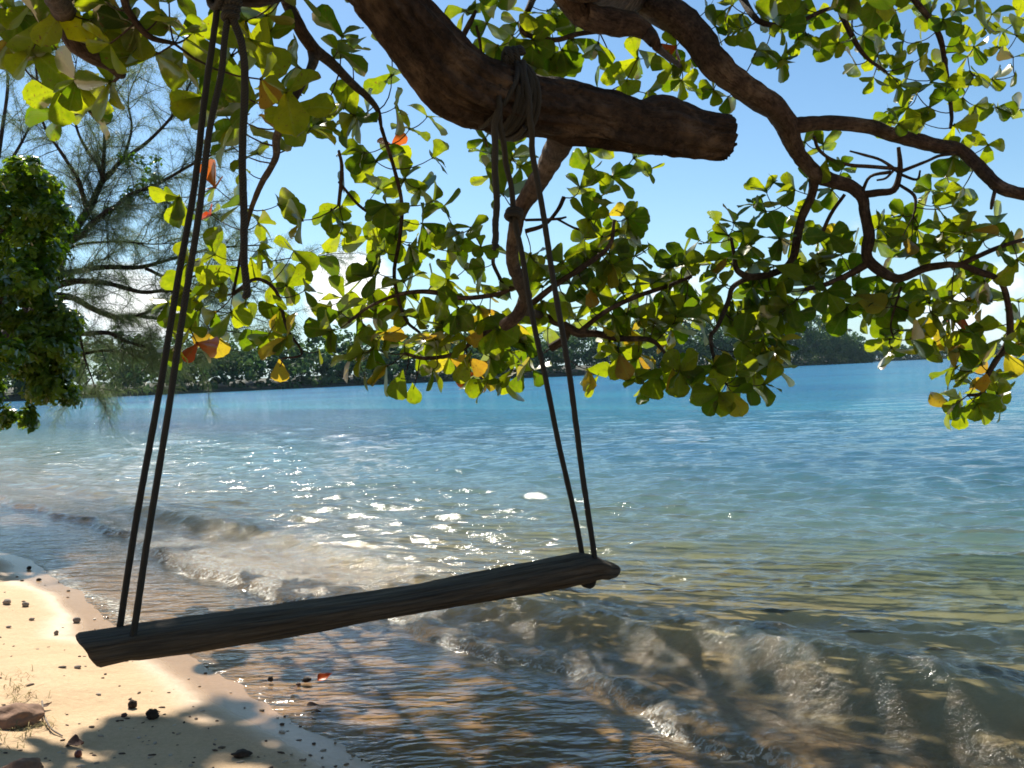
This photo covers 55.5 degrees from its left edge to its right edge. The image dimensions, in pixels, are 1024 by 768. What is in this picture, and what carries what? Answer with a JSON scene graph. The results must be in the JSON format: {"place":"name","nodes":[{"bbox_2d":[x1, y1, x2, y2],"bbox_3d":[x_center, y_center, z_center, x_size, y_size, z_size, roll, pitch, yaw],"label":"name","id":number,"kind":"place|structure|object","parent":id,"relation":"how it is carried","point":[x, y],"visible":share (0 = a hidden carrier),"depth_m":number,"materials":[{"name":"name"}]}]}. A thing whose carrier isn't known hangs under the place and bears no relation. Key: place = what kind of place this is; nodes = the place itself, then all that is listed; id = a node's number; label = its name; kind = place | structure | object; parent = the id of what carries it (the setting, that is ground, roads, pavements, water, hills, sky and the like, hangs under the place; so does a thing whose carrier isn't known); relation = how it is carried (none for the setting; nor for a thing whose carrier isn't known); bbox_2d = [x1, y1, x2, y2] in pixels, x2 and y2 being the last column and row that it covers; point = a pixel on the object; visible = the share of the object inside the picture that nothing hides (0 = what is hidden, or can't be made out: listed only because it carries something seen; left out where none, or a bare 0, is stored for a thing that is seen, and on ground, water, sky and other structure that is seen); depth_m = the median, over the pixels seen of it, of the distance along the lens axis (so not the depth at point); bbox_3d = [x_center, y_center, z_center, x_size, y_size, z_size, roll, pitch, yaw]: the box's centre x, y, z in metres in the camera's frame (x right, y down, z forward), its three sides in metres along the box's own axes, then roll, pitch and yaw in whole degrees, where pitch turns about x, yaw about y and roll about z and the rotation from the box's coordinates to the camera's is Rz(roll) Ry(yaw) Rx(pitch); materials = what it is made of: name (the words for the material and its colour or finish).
{"place":"outdoors","nodes":[
{"label":"outdoors","id":0,"kind":"place"},
{"bbox_2d":[4,356,864,401],"bbox_3d":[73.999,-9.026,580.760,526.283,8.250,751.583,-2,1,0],"label":"shore","id":1,"kind":"structure","parent":0,"point":[220,387],"depth_m":297.92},
{"bbox_2d":[2,315,875,400],"bbox_3d":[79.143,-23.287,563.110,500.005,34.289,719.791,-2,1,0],"label":"woods","id":2,"kind":"object","parent":1,"relation":"on","point":[833,349],"visible":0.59,"depth_m":336.50,"materials":[{"name":"green plant"}]},
{"bbox_2d":[682,320,690,327],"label":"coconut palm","id":3,"kind":"object","parent":1,"relation":"on","point":[686,325],"visible":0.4,"depth_m":509.06,"materials":[{"name":"green plant"}]},
{"bbox_2d":[0,412,1023,767],"bbox_3d":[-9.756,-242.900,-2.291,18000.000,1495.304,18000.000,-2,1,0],"label":"beach","id":4,"kind":"structure","parent":0,"point":[398,702],"depth_m":6.74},
{"bbox_2d":[2,599,10,604],"bbox_3d":[-3.595,1.552,6.929,0.056,0.040,0.053,-2,1,24],"label":"stone","id":5,"kind":"object","parent":4,"relation":"on","point":[6,601],"visible":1,"depth_m":6.91,"materials":[{"name":"grey stone"}]},
{"bbox_2d":[0,702,44,729],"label":"rock","id":6,"kind":"object","parent":4,"relation":"on","point":[23,714],"visible":0.97,"depth_m":4.23,"materials":[{"name":"brown stone"}]},
{"bbox_2d":[2,757,43,767],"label":"rock","id":7,"kind":"object","parent":4,"relation":"on","point":[33,762],"visible":1,"depth_m":3.65,"materials":[{"name":"brown stone"}]},
{"bbox_2d":[22,601,28,606],"bbox_3d":[-3.446,1.560,6.890,0.048,0.042,0.047,-3,1,-37],"label":"stone","id":8,"kind":"object","parent":4,"relation":"on","point":[25,604],"visible":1,"depth_m":6.88,"materials":[{"name":"grey stone"}]},
{"bbox_2d":[0,665,66,751],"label":"dry grass","id":9,"kind":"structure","parent":4,"relation":"on","point":[20,702],"depth_m":4.30,"materials":[{"name":"beige plant"}]},
{"bbox_2d":[41,700,62,735],"bbox_3d":[-2.050,1.478,4.300,0.036,0.049,0.429,-3,1,-36],"label":"dead stalk","id":10,"kind":"object","parent":4,"relation":"on","point":[51,728],"visible":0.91,"depth_m":4.22,"materials":[{"name":"plant"}]},
{"bbox_2d":[66,734,83,745],"bbox_3d":[-1.815,1.485,4.053,0.081,0.034,0.056,-2,1,0],"label":"fallen leaf","id":11,"kind":"object","parent":4,"relation":"on","point":[74,740],"visible":1,"depth_m":4.06,"materials":[{"name":"brown plant"}]},
{"bbox_2d":[73,617,80,622],"bbox_3d":[-2.898,1.573,6.478,0.044,0.040,0.048,-2,1,15],"label":"stone","id":12,"kind":"object","parent":4,"relation":"on","point":[76,619],"visible":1,"depth_m":6.47,"materials":[{"name":"grey stone"}]},
{"bbox_2d":[74,750,81,757],"bbox_3d":[-1.752,1.494,3.927,0.031,0.032,0.032,-2,1,0],"label":"nut","id":13,"kind":"object","parent":4,"relation":"on","point":[77,753],"visible":1,"depth_m":3.92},
{"bbox_2d":[0,149,164,433],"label":"creeper tree","id":14,"kind":"object","parent":4,"relation":"on","point":[36,236],"visible":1,"depth_m":12.57,"materials":[{"name":"green plant"}]},
{"bbox_2d":[128,699,136,708],"bbox_3d":[-1.792,1.511,4.590,0.042,0.047,0.048,-3,1,-34],"label":"seed husk","id":15,"kind":"object","parent":4,"relation":"on","point":[132,703],"visible":1,"depth_m":4.58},
{"bbox_2d":[145,708,159,719],"bbox_3d":[-1.638,1.504,4.434,0.055,0.062,0.065,-2,1,26],"label":"seed husk","id":16,"kind":"object","parent":4,"relation":"on","point":[152,714],"visible":1,"depth_m":4.42,"materials":[{"name":"black plant"}]},
{"bbox_2d":[0,576,362,767],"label":"beach litter","id":17,"kind":"object","parent":4,"relation":"on","point":[196,718],"visible":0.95,"depth_m":4.16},
{"bbox_2d":[0,0,387,441],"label":"casuarina tree","id":18,"kind":"object","parent":4,"relation":"on","point":[145,349],"visible":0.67,"depth_m":15.98,"materials":[{"name":"green plant"}]},
{"bbox_2d":[231,749,252,758],"bbox_3d":[-1.099,1.503,3.959,0.080,0.029,0.062,-2,1,12],"label":"seed husk","id":19,"kind":"object","parent":4,"relation":"on","point":[240,753],"visible":1,"depth_m":3.94,"materials":[{"name":"black plant"}]},
{"bbox_2d":[0,0,1023,429],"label":"beach almond tree","id":20,"kind":"object","parent":4,"relation":"on","point":[448,70],"visible":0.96,"depth_m":8.66,"materials":[{"name":"green plant"}]},
{"bbox_2d":[75,0,620,666],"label":"rope swing","id":21,"kind":"object","parent":20,"relation":"hanging from","point":[133,640],"visible":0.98,"depth_m":3.40,"materials":[{"name":"brown wood"}]},
{"bbox_2d":[0,356,1023,767],"bbox_3d":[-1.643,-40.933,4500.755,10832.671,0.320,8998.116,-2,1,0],"label":"sea","id":22,"kind":"structure","parent":0,"point":[870,398],"depth_m":17.41,"materials":[{"name":"liquid"}]},
{"bbox_2d":[302,677,311,682],"bbox_3d":[-1.065,1.534,5.049,0.048,0.025,0.041,-3,1,-31],"label":"seed husk","id":23,"kind":"object","parent":22,"relation":"on","point":[306,679],"visible":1,"depth_m":5.04,"materials":[{"name":"brown plant"}]},
{"bbox_2d":[307,702,318,705],"bbox_3d":[-0.949,1.529,4.647,0.062,0.012,0.039,-2,1,0],"label":"fallen leaf","id":24,"kind":"object","parent":22,"relation":"on","point":[311,704],"visible":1,"depth_m":4.65,"materials":[{"name":"brown plant"}]},
{"bbox_2d":[317,673,331,680],"bbox_3d":[-0.968,1.510,5.014,0.074,0.031,0.051,-2,1,0],"label":"fallen leaf","id":25,"kind":"object","parent":22,"relation":"on","point":[322,676],"visible":1,"depth_m":5.02,"materials":[{"name":"orange plant"}]},
{"bbox_2d":[0,0,1023,384],"label":"sky","id":26,"kind":"structure","parent":0,"point":[682,193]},
{"bbox_2d":[875,355,1023,361],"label":"distant island","id":27,"kind":"structure","parent":0,"point":[877,360],"depth_m":1084.39,"materials":[{"name":"green plant"}]},
{"bbox_2d":[799,343,1004,360],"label":"distant woods","id":28,"kind":"object","parent":27,"relation":"on","point":[880,353],"visible":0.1,"depth_m":1085.38,"materials":[{"name":"green plant"}]}
]}

